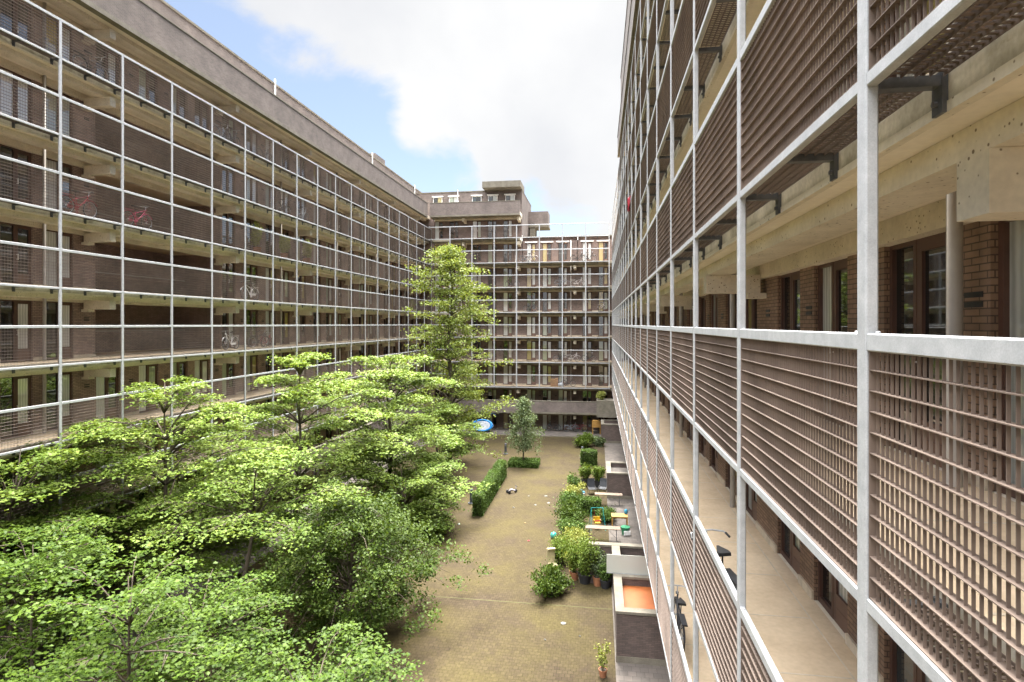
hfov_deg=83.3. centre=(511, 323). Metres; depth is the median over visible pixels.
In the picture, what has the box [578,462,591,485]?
potted plant
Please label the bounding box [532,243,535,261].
door
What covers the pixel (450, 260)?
tree
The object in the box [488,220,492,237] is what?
window
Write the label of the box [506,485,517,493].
tricycle
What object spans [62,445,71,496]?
door
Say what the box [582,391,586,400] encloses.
window
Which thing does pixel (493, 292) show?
door
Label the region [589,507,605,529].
toddler swing
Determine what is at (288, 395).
door
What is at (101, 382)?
window
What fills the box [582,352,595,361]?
bicycle
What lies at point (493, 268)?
door
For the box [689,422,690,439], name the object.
window
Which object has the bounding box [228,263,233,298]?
door
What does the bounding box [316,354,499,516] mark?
tree
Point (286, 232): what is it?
door
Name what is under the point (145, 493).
window
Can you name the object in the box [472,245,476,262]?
window
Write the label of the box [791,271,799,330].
door
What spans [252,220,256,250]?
door
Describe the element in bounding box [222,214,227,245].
window
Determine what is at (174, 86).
window
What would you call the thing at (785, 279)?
window
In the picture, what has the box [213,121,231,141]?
bicycle
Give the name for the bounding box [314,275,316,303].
window
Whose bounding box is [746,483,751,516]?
window
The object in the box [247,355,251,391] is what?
window
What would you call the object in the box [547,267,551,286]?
door
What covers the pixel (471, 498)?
bollard
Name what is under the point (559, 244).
window
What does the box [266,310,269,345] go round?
window
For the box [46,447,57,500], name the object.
window
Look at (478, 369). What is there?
door
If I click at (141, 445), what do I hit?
window
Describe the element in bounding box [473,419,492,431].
inflatable pool
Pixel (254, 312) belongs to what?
door
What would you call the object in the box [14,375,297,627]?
tree
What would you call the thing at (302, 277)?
door
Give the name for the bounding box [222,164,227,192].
window
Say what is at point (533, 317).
door
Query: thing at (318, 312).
door
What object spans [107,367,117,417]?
door
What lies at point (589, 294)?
door
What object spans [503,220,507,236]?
window
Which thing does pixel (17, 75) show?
door
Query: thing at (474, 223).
window
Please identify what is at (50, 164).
window
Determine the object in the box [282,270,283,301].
window
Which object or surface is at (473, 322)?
window
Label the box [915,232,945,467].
door
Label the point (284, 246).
potted plant
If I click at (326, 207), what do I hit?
window
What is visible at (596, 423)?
chest
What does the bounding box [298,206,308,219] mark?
bicycle
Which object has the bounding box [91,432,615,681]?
ground
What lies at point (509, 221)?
door
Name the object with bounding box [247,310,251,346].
window
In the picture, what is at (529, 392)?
window
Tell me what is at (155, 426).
door
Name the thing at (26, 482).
door
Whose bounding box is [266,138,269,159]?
window
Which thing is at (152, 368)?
door
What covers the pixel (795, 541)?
door
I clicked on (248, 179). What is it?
window
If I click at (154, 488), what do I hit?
door
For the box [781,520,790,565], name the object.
window
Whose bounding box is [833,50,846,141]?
door
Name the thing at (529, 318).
window
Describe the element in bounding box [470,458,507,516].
hedge
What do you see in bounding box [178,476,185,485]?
door
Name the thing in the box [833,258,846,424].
door
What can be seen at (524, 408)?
tree
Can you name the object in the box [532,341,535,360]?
door
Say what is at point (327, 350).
window
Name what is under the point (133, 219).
bicycle
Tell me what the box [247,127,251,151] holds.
window
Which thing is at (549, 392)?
door
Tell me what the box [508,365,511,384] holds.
door
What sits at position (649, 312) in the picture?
window
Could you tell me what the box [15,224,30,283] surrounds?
door
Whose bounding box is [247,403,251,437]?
window
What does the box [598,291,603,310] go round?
window
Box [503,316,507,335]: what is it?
window
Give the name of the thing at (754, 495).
door
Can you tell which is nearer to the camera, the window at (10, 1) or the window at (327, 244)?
the window at (10, 1)
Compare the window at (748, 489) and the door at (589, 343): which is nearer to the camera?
the window at (748, 489)
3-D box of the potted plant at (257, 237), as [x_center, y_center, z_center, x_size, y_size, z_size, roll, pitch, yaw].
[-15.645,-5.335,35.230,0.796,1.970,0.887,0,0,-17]
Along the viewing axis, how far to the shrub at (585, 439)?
58.70 m
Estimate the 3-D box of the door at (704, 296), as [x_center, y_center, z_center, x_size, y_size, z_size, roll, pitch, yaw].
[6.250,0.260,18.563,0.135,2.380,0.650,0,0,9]
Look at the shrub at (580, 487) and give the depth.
41.49 m
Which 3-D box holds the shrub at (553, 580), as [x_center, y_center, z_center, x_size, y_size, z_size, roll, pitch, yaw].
[1.808,11.920,26.938,2.247,1.416,2.790,0,0,9]
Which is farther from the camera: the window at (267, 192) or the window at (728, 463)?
the window at (267, 192)
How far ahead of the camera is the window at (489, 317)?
69.46 m
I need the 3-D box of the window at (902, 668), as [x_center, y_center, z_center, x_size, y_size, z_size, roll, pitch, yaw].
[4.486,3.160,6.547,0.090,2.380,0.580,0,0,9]
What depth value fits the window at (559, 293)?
68.20 m
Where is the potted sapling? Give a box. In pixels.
[593,642,610,677]
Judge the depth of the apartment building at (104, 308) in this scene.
29.53 m
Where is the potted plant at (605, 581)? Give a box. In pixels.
[596,559,612,588]
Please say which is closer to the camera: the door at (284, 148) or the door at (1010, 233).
the door at (1010, 233)
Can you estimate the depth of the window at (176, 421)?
30.45 m
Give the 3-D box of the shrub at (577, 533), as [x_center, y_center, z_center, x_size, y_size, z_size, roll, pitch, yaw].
[3.353,11.912,32.063,2.254,1.443,2.346,0,0,-4]
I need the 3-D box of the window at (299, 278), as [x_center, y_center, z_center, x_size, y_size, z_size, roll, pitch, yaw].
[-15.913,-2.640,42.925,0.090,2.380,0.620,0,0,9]
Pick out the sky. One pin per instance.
(452, 95)
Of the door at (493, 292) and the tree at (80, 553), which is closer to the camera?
the tree at (80, 553)
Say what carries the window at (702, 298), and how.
in the apartment building at (818, 294)
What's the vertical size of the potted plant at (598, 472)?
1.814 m
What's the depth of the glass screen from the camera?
24.59 m
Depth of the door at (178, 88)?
30.87 m
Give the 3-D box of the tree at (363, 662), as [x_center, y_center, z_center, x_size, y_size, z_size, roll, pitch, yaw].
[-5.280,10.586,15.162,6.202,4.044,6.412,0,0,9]
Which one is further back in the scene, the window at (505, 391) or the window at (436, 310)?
the window at (436, 310)
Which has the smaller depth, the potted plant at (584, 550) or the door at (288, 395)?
the potted plant at (584, 550)
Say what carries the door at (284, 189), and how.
in the apartment building at (104, 308)
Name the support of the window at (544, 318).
in the apartment building at (493, 227)
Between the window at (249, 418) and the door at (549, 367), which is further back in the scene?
the door at (549, 367)
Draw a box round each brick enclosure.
[601,419,621,442]
[606,461,632,498]
[613,573,666,666]
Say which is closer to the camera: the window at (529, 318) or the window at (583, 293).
the window at (583, 293)
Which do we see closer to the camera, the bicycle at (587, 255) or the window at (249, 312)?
the window at (249, 312)
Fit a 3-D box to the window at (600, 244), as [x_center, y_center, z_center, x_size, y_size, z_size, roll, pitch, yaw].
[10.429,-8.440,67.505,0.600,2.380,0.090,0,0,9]
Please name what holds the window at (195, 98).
in the apartment building at (104, 308)
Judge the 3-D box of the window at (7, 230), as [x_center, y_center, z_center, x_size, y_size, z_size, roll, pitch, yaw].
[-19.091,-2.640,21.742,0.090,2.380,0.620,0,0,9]
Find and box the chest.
[592,420,600,433]
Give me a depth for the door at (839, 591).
8.28 m
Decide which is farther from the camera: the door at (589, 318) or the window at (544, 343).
the window at (544, 343)
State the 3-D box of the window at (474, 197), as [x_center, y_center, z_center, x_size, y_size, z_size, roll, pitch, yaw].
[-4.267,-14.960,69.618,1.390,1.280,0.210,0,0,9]
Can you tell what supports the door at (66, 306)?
in the apartment building at (104, 308)
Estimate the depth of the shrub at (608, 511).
36.57 m
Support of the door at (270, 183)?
in the apartment building at (104, 308)
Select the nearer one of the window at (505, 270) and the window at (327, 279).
the window at (327, 279)
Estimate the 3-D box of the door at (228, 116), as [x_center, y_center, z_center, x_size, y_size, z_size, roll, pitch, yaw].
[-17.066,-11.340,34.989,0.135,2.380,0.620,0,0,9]
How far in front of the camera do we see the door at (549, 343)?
68.40 m
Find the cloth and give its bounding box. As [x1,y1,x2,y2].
[627,196,629,211]
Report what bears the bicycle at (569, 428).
on the pavement
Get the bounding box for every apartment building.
[0,0,432,658]
[417,180,627,430]
[612,0,1023,681]
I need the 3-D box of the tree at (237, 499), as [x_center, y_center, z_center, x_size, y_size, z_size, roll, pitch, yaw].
[-10.082,8.729,22.488,8.678,7.754,7.909,0,0,9]
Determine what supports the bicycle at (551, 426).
on the pavement
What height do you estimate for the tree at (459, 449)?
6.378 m
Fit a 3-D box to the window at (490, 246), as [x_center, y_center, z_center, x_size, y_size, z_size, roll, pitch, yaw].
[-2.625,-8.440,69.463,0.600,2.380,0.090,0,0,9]
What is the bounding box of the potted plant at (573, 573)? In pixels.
[561,550,578,580]
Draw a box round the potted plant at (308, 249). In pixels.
[303,239,310,262]
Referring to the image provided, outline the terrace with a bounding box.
[604,443,669,681]
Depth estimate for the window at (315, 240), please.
45.58 m
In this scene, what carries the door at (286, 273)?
in the apartment building at (104, 308)
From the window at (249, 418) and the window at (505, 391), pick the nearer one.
the window at (249, 418)
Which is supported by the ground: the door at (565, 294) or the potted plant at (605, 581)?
the potted plant at (605, 581)
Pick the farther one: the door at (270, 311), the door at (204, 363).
the door at (270, 311)
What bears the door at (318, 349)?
in the apartment building at (104, 308)
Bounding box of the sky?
[164,0,626,235]
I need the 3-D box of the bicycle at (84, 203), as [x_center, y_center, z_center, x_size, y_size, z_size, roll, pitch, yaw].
[-17.442,-4.887,23.181,0.627,1.074,1.784,3,1,9]
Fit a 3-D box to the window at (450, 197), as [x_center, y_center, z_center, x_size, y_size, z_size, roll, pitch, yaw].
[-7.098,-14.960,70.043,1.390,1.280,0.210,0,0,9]
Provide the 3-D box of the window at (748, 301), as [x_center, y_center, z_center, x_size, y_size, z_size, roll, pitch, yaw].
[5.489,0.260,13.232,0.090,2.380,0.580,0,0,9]
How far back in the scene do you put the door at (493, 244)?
69.37 m
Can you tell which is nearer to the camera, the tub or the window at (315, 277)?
the tub
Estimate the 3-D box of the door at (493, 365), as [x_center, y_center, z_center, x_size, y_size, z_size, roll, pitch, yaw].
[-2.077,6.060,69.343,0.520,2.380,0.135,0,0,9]
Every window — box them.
[0,0,13,33]
[0,66,14,116]
[0,144,14,199]
[0,222,14,282]
[0,299,14,362]
[0,377,14,439]
[0,457,14,517]
[0,539,14,558]
[46,14,57,57]
[46,86,57,132]
[46,158,57,209]
[46,230,57,285]
[46,301,57,359]
[46,373,57,430]
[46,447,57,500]
[96,42,106,79]
[96,377,106,418]
[96,445,106,485]
[139,66,147,99]
[139,365,147,413]
[139,427,147,471]
[139,490,147,512]
[173,362,177,405]
[173,421,177,461]
[174,86,177,114]
[195,98,199,125]
[195,360,200,400]
[222,114,227,137]
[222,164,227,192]
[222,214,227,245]
[222,263,227,297]
[222,313,227,347]
[222,363,227,396]
[222,414,227,443]
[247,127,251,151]
[247,173,251,200]
[247,218,251,250]
[247,264,251,299]
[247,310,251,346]
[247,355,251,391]
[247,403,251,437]
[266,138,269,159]
[266,181,269,207]
[266,224,269,254]
[266,267,269,300]
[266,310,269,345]
[266,354,269,388]
[266,399,269,431]
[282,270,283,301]
[282,311,283,344]
[298,236,300,260]
[298,276,300,302]
[298,315,300,343]
[314,239,316,263]
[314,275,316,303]
[314,312,316,341]
[326,207,328,228]
[326,242,328,266]
[326,277,328,304]
[326,313,328,341]
[326,348,328,376]
[326,428,328,440]
[432,196,442,202]
[435,222,438,238]
[435,295,438,311]
[448,195,458,201]
[450,221,453,238]
[471,195,481,201]
[472,221,476,237]
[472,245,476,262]
[472,268,476,286]
[472,316,476,335]
[472,340,476,359]
[487,194,498,200]
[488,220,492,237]
[488,244,492,262]
[488,268,492,286]
[488,292,492,311]
[488,316,492,335]
[488,341,492,359]
[488,365,492,382]
[488,389,492,399]
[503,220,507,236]
[503,244,507,261]
[503,268,507,286]
[503,292,507,311]
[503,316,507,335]
[503,341,507,359]
[503,365,507,383]
[503,389,507,399]
[504,193,515,199]
[527,243,531,261]
[527,268,531,286]
[527,292,531,311]
[527,316,531,335]
[527,341,531,360]
[527,365,531,384]
[527,390,531,399]
[542,243,546,261]
[542,267,546,286]
[542,292,546,311]
[542,316,546,335]
[542,341,546,360]
[542,365,546,384]
[542,390,546,400]
[558,243,561,257]
[558,267,561,285]
[558,292,561,311]
[558,316,561,335]
[558,341,561,360]
[558,365,561,382]
[558,390,562,400]
[582,242,586,260]
[582,267,586,285]
[582,292,586,310]
[582,316,586,335]
[582,341,586,360]
[582,366,586,385]
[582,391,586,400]
[598,242,603,260]
[598,267,603,285]
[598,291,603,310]
[598,316,603,335]
[598,341,603,360]
[598,366,603,385]
[649,312,653,392]
[689,309,690,326]
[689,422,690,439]
[701,296,703,326]
[701,434,703,455]
[712,294,714,327]
[712,446,714,469]
[728,294,729,327]
[728,463,729,488]
[746,299,751,328]
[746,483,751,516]
[781,273,790,329]
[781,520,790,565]
[818,262,832,415]
[818,534,832,618]
[890,0,916,93]
[890,239,916,456]
[890,615,916,681]
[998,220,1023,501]
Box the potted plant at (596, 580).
[586,547,606,586]
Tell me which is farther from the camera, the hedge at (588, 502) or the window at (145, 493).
the hedge at (588, 502)
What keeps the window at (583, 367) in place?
in the apartment building at (493, 227)
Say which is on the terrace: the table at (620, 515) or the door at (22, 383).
the table at (620, 515)
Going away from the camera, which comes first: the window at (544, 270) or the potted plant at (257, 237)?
the potted plant at (257, 237)
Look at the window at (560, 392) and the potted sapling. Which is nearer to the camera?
the potted sapling
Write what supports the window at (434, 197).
in the apartment building at (493, 227)
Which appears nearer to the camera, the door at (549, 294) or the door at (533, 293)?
the door at (549, 294)
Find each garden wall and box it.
[588,541,644,584]
[612,545,619,600]
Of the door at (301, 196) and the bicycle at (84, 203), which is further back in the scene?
the door at (301, 196)
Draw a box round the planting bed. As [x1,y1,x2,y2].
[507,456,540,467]
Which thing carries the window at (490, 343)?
in the apartment building at (493, 227)
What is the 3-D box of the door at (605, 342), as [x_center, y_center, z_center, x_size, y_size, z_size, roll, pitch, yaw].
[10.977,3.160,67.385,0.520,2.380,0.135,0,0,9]
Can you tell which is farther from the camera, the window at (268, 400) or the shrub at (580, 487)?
the shrub at (580, 487)
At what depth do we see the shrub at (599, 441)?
59.20 m
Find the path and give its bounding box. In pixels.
[0,433,430,680]
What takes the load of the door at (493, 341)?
in the apartment building at (493, 227)
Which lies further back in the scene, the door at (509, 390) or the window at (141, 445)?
the door at (509, 390)
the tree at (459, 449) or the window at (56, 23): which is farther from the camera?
the tree at (459, 449)
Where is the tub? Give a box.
[621,525,629,535]
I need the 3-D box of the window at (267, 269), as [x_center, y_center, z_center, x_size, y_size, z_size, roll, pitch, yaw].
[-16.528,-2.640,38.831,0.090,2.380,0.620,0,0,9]
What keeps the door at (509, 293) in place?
in the apartment building at (493, 227)
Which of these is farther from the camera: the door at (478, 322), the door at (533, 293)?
the door at (478, 322)
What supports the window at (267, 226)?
in the apartment building at (104, 308)
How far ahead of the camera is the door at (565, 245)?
68.10 m
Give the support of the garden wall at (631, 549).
on the terrace
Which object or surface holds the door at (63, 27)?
in the apartment building at (104, 308)
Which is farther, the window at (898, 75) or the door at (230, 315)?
the door at (230, 315)
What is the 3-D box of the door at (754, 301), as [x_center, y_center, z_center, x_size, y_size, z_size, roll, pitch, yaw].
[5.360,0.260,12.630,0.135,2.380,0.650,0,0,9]
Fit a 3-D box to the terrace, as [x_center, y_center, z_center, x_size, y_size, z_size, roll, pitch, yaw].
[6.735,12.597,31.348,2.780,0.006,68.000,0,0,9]
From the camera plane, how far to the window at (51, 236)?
23.54 m
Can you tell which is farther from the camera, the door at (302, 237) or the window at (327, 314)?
the window at (327, 314)
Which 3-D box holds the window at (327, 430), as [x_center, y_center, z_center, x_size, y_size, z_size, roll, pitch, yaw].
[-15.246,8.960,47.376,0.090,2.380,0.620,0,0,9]
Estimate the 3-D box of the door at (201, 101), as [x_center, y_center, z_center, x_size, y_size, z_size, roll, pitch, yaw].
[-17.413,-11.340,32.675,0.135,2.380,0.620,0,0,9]
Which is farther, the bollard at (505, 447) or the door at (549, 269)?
the door at (549, 269)
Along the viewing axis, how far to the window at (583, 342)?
67.79 m
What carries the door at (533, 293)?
in the apartment building at (493, 227)
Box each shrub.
[527,559,574,597]
[546,531,576,564]
[549,490,583,509]
[550,496,590,521]
[551,511,589,536]
[555,524,595,547]
[562,481,586,496]
[567,471,581,486]
[572,432,595,447]
[592,435,605,446]
[595,390,606,399]
[595,505,616,523]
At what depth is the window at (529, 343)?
68.76 m
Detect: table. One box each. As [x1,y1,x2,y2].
[586,525,619,541]
[595,492,622,505]
[611,513,627,525]
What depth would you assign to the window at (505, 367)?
69.18 m
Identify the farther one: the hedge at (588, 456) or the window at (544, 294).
the window at (544, 294)
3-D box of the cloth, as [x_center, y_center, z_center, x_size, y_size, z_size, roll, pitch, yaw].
[5.324,-5.455,26.219,0.112,0.671,0.513,0,0,9]
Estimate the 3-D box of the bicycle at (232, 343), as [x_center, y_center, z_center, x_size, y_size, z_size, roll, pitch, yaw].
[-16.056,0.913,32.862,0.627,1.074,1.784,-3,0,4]
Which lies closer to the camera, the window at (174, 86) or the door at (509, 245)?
the window at (174, 86)
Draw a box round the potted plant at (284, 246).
[278,236,290,257]
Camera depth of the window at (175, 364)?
30.45 m
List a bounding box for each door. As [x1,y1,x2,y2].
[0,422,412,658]
[15,0,30,41]
[15,73,30,122]
[15,148,30,203]
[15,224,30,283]
[15,300,30,361]
[15,375,30,437]
[15,453,30,512]
[62,23,71,61]
[62,93,71,137]
[62,163,71,212]
[62,232,71,286]
[62,302,71,358]
[62,372,71,428]
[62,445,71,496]
[107,49,117,84]
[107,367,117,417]
[107,442,117,482]
[148,72,156,104]
[148,364,156,411]
[148,425,156,468]
[148,487,156,500]
[178,88,185,118]
[178,361,185,405]
[178,420,185,459]
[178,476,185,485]
[201,101,207,129]
[201,359,207,399]
[228,116,233,142]
[228,165,233,194]
[228,213,233,246]
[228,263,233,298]
[228,313,233,347]
[228,363,233,395]
[228,414,233,443]
[252,130,256,153]
[252,175,256,202]
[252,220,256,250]
[252,265,256,299]
[252,310,256,346]
[252,355,256,390]
[252,402,256,434]
[270,183,274,208]
[270,225,274,255]
[270,268,274,300]
[270,311,274,344]
[270,353,274,386]
[284,148,288,169]
[284,189,288,213]
[284,229,288,258]
[284,270,288,301]
[284,311,288,343]
[284,352,288,379]
[284,395,288,424]
[301,157,304,177]
[301,196,304,219]
[301,236,304,260]
[301,276,304,303]
[301,315,304,342]
[318,203,319,224]
[318,240,319,264]
[318,276,319,304]
[318,312,319,341]
[318,349,319,376]
[329,243,331,267]
[329,278,331,304]
[329,313,331,340]
[329,348,331,372]
[339,313,341,340]
[339,347,341,370]
[439,221,442,238]
[454,221,457,238]
[477,220,480,237]
[477,244,480,262]
[477,268,480,285]
[477,292,480,310]
[477,317,480,335]
[477,340,480,359]
[477,365,480,382]
[493,220,496,237]
[493,244,496,261]
[493,268,496,286]
[493,292,496,311]
[493,316,496,335]
[493,341,496,359]
[493,365,496,383]
[493,389,496,399]
[508,220,511,236]
[508,244,511,261]
[508,268,511,286]
[508,292,511,311]
[508,316,511,335]
[508,341,511,359]
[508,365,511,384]
[508,389,511,399]
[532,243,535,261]
[532,268,535,286]
[532,292,535,311]
[532,316,535,335]
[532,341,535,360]
[532,365,535,384]
[532,390,535,399]
[547,243,551,261]
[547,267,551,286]
[547,292,551,311]
[547,316,551,335]
[547,341,551,360]
[547,365,551,384]
[547,390,551,400]
[563,243,567,260]
[563,267,567,285]
[563,292,567,310]
[563,316,567,335]
[563,341,567,360]
[563,365,567,384]
[563,390,567,400]
[587,242,591,260]
[587,267,591,285]
[587,292,591,310]
[587,316,591,335]
[587,341,591,360]
[587,366,591,385]
[587,391,591,400]
[604,242,607,260]
[604,267,607,285]
[604,291,607,310]
[604,316,607,335]
[604,341,607,360]
[604,366,607,385]
[704,296,705,327]
[704,438,705,456]
[715,294,717,327]
[715,449,717,471]
[735,294,735,328]
[752,299,756,328]
[752,489,756,520]
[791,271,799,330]
[791,531,799,573]
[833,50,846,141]
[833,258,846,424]
[833,553,846,632]
[912,0,945,75]
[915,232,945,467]
[915,629,941,681]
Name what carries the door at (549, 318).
in the apartment building at (493, 227)
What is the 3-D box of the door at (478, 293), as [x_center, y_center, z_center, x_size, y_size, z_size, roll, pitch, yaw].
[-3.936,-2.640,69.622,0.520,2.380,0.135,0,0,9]
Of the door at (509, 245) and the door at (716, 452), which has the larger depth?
the door at (509, 245)
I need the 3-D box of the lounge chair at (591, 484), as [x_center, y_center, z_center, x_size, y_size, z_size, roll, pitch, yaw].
[5.957,12.085,42.845,0.588,1.010,0.806,0,0,-6]
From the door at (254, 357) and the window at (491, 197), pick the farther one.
the window at (491, 197)
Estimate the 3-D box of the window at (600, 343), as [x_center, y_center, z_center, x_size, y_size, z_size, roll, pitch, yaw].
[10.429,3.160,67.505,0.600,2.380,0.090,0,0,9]
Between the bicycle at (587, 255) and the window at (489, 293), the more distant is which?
the window at (489, 293)
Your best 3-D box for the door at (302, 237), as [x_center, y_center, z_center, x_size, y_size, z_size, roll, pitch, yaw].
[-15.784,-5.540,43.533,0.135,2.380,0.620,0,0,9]
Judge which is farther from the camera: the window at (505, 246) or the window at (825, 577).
the window at (505, 246)
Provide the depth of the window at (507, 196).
69.02 m
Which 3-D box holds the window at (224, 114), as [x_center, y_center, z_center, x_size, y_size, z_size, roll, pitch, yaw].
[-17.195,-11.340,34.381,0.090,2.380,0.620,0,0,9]
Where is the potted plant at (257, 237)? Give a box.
[250,221,262,252]
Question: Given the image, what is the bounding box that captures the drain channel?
[298,586,611,609]
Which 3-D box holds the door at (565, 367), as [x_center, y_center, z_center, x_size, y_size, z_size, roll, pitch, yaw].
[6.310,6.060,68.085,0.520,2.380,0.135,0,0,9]
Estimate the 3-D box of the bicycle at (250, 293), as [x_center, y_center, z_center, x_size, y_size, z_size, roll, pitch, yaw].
[-15.784,-2.014,34.677,0.659,1.128,1.874,-3,-1,9]
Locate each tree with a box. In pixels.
[0,428,129,679]
[0,488,197,646]
[0,514,141,681]
[0,546,273,681]
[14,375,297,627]
[102,564,301,681]
[121,446,369,647]
[163,434,294,554]
[168,351,418,560]
[200,476,492,679]
[221,620,424,681]
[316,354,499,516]
[317,453,468,545]
[385,402,488,484]
[394,243,516,459]
[502,394,544,459]
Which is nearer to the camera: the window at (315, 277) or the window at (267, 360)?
the window at (267, 360)
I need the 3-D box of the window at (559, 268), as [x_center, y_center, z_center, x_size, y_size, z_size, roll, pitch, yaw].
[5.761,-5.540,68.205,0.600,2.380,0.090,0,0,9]
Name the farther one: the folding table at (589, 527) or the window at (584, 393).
the window at (584, 393)
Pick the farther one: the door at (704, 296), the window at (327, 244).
the window at (327, 244)
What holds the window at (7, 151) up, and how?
in the apartment building at (104, 308)
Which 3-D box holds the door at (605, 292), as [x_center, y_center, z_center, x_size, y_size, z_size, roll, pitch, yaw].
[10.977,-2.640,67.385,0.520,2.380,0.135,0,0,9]
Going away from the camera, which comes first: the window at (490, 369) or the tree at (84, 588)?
the tree at (84, 588)
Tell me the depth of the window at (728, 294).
15.32 m
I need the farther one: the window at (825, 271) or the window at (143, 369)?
the window at (143, 369)
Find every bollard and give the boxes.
[468,489,472,503]
[503,443,507,454]
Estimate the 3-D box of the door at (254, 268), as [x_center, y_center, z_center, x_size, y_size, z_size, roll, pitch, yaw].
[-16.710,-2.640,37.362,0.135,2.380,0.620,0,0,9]
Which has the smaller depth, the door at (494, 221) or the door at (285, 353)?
the door at (285, 353)
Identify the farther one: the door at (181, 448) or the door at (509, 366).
the door at (509, 366)
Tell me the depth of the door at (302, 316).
43.64 m
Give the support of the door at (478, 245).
in the apartment building at (493, 227)
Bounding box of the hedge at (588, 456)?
[580,448,597,465]
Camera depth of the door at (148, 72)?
28.87 m
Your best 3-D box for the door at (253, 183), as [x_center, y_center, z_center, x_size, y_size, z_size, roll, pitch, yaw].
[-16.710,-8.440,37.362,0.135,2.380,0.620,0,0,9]
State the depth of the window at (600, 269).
67.50 m
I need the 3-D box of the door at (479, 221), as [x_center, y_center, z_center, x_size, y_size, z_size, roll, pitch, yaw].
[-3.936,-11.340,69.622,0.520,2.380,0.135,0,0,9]
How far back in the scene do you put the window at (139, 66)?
28.25 m
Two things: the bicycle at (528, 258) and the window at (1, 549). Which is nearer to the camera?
the window at (1, 549)
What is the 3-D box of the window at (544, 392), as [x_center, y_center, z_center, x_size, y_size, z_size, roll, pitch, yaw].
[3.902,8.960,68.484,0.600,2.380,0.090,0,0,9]
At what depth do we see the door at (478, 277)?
69.66 m
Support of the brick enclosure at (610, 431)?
on the terrace
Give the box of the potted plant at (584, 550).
[560,532,604,584]
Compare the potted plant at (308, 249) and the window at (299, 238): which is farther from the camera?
the window at (299, 238)
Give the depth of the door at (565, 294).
68.11 m
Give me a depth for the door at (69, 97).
24.24 m
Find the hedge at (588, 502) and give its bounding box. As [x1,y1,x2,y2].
[580,495,601,514]
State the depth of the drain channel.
26.05 m
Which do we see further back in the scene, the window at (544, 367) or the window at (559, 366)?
the window at (544, 367)
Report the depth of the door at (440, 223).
70.36 m
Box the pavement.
[452,428,600,437]
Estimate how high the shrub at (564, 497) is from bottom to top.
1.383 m
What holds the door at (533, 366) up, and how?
in the apartment building at (493, 227)
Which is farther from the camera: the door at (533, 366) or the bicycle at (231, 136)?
the door at (533, 366)
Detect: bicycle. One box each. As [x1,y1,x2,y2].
[62,189,97,216]
[74,50,109,80]
[127,205,151,228]
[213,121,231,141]
[221,331,238,348]
[224,127,238,143]
[241,281,258,299]
[248,330,268,347]
[256,144,271,161]
[275,199,290,212]
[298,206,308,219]
[523,302,536,311]
[525,253,536,261]
[546,421,560,430]
[563,379,575,386]
[564,422,578,431]
[582,252,595,260]
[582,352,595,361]
[667,584,687,651]
[690,529,736,590]
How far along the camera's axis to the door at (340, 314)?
49.92 m
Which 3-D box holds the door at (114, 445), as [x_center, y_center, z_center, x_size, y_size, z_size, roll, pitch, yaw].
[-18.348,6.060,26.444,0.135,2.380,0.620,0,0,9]
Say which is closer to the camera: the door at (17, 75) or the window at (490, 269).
the door at (17, 75)
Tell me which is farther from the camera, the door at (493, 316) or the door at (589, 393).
the door at (493, 316)
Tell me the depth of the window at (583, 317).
67.78 m
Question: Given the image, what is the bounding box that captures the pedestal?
[547,547,556,564]
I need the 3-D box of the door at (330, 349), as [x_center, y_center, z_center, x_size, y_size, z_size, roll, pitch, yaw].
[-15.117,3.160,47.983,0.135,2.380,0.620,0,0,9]
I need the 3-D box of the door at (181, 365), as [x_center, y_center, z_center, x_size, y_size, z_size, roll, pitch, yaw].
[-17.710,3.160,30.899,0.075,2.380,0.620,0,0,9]
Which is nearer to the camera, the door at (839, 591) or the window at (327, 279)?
the door at (839, 591)
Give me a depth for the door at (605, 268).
67.40 m
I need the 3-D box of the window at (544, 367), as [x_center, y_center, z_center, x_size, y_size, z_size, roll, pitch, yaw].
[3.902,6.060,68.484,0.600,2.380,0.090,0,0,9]
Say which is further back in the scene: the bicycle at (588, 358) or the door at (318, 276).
the bicycle at (588, 358)
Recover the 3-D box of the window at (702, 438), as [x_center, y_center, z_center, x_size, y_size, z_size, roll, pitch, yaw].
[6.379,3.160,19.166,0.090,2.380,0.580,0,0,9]
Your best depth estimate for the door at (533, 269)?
68.66 m
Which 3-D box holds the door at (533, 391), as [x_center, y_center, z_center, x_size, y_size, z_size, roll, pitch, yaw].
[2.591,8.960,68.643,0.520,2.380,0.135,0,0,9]
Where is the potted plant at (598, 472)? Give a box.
[591,465,605,487]
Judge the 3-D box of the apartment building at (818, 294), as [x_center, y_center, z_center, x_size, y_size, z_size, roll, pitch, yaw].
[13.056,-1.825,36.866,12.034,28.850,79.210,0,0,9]
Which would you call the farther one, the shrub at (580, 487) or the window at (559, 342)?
the window at (559, 342)
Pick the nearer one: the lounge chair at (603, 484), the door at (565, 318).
the lounge chair at (603, 484)
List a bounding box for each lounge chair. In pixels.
[587,478,596,494]
[597,478,606,491]
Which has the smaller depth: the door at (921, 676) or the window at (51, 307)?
the door at (921, 676)
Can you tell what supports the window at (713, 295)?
in the apartment building at (818, 294)
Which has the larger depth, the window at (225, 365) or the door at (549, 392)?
the door at (549, 392)
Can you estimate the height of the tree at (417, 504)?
5.030 m
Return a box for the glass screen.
[607,554,648,575]
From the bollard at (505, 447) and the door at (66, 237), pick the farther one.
the bollard at (505, 447)
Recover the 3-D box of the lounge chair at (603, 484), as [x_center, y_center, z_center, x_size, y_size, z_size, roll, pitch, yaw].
[6.738,12.085,42.931,0.588,1.010,0.806,0,0,24]
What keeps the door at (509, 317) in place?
in the apartment building at (493, 227)
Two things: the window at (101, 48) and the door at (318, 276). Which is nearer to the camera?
the window at (101, 48)

